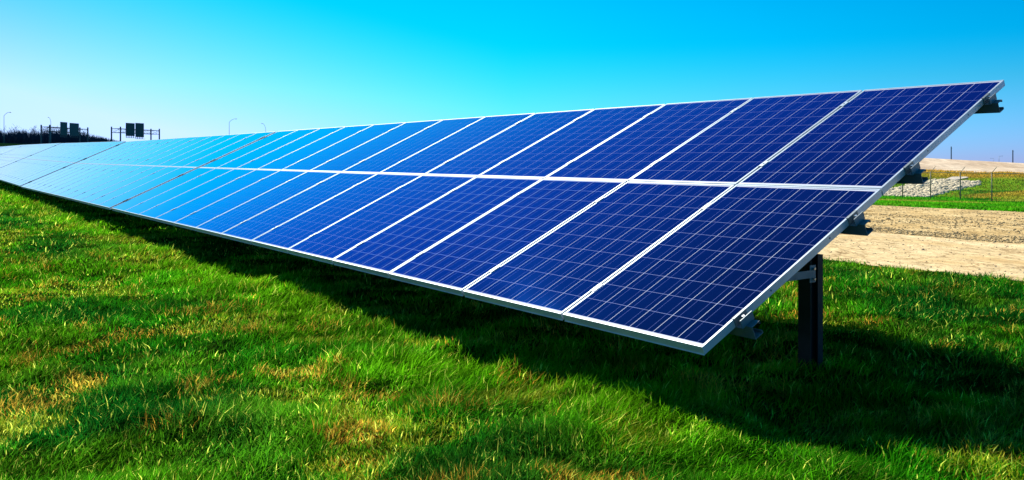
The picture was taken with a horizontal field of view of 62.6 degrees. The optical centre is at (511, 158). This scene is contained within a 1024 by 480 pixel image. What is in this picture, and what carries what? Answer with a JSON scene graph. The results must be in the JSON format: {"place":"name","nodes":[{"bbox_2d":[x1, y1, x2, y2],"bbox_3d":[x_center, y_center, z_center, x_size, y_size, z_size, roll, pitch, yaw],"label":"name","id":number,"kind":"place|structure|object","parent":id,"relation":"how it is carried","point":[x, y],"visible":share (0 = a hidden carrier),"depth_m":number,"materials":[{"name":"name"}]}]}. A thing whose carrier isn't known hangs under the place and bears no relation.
{"place":"outdoors","nodes":[
{"label":"outdoors","id":0,"kind":"place"},
{"bbox_2d":[0,143,28,146],"bbox_3d":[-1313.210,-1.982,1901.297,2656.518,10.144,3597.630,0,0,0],"label":"highway embankment","id":1,"kind":"structure","parent":0,"point":[5,144],"depth_m":250.03,"materials":[{"name":"green plant"}]},
{"bbox_2d":[0,125,117,143],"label":"bare woodland","id":2,"kind":"object","parent":1,"relation":"on","point":[18,137],"visible":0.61,"depth_m":396.31,"materials":[{"name":"black plant"}]},
{"bbox_2d":[40,122,88,143],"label":"sign gantry","id":3,"kind":"object","parent":1,"relation":"on","point":[74,129],"visible":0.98,"depth_m":299.95,"materials":[{"name":"grey metal"}]},
{"bbox_2d":[111,123,159,141],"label":"sign gantry","id":4,"kind":"object","parent":1,"relation":"on","point":[137,130],"visible":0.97,"depth_m":317.62,"materials":[{"name":"grey metal"}]},
{"bbox_2d":[0,181,1023,479],"bbox_3d":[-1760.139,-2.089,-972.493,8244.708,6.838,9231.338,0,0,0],"label":"grass field","id":5,"kind":"structure","parent":0,"point":[590,352],"depth_m":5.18,"materials":[{"name":"plant"}]},
{"bbox_2d":[0,145,23,154],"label":"solar array","id":6,"kind":"object","parent":5,"relation":"on","point":[4,149],"visible":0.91,"depth_m":52.20,"materials":[{"name":"glass"}]},
{"bbox_2d":[0,143,60,167],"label":"solar array","id":7,"kind":"object","parent":5,"relation":"on","point":[15,155],"visible":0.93,"depth_m":41.40,"materials":[{"name":"glass"}]},
{"bbox_2d":[0,141,125,186],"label":"solar array","id":8,"kind":"object","parent":5,"relation":"on","point":[24,171],"visible":0.9,"depth_m":30.35,"materials":[{"name":"glass"}]},
{"bbox_2d":[21,132,274,209],"bbox_3d":[-9.828,0.690,21.157,3.026,2.451,13.537,0,0,-36],"label":"solar array","id":9,"kind":"object","parent":5,"relation":"on","point":[109,179],"visible":0.98,"depth_m":19.01,"materials":[{"name":"glass"}]},
{"bbox_2d":[112,80,1004,373],"bbox_3d":[-1.840,0.697,10.188,3.026,2.451,13.537,0,0,-36],"label":"solar array","id":10,"kind":"object","parent":5,"relation":"on","point":[702,228],"visible":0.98,"depth_m":6.20,"materials":[{"name":"glass"}]},
{"bbox_2d":[0,0,1023,162],"label":"sky","id":11,"kind":"structure","parent":0,"point":[178,68],"materials":[{"name":"blue"}]},
{"bbox_2d":[818,232,1023,280],"bbox_3d":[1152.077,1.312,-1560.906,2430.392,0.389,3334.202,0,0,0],"label":"dirt track","id":12,"kind":"structure","parent":0,"point":[1006,260],"depth_m":11.96,"materials":[{"name":"beige soil"}]},
{"bbox_2d":[824,236,1023,276],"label":"dirt clods","id":13,"kind":"object","parent":12,"relation":"on","point":[929,248],"visible":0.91,"depth_m":12.23,"materials":[{"name":"soil"}]},
{"bbox_2d":[864,205,1023,243],"bbox_3d":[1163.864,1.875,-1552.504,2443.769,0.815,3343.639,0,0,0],"label":"gravel strip","id":14,"kind":"object","parent":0,"point":[968,213],"visible":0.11,"depth_m":23.55,"materials":[{"name":"gravel"}]},
{"bbox_2d":[864,205,1023,242],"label":"gravel stones","id":15,"kind":"object","parent":14,"relation":"on","point":[956,234],"visible":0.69,"depth_m":19.12,"materials":[{"name":"beige gravel"}]},
{"bbox_2d":[891,169,1023,200],"bbox_3d":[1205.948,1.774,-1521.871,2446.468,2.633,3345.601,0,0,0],"label":"grassy hillside","id":16,"kind":"structure","parent":0,"point":[981,185],"depth_m":76.23,"materials":[{"name":"green plant"}]},
{"bbox_2d":[947,177,968,179],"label":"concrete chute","id":17,"kind":"object","parent":16,"relation":"on","point":[954,178],"visible":0.35,"depth_m":81.13,"materials":[{"name":"white concrete"}]},
{"bbox_2d":[919,158,1023,172],"bbox_3d":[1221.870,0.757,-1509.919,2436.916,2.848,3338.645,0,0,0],"label":"gravel crest","id":18,"kind":"object","parent":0,"point":[943,164],"visible":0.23,"depth_m":96.77,"materials":[{"name":"beige gravel"}]},
{"bbox_3d":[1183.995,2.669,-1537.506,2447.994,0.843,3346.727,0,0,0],"label":"grass verge","id":19,"kind":"structure","parent":0,"visible":0},
{"bbox_2d":[882,178,981,196],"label":"riprap stones","id":20,"kind":"object","parent":19,"relation":"on","point":[942,188],"visible":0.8,"depth_m":72.14,"materials":[{"name":"grey stone"}]},
{"bbox_2d":[872,195,1023,211],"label":"verge grass","id":21,"kind":"structure","parent":19,"relation":"on","point":[967,203],"depth_m":45.52,"materials":[{"name":"green plant"}]},
{"bbox_2d":[884,166,1023,201],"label":"wire fence","id":22,"kind":"object","parent":19,"relation":"on","point":[991,173],"visible":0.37,"depth_m":60.66,"materials":[{"name":"metal"}]}
]}

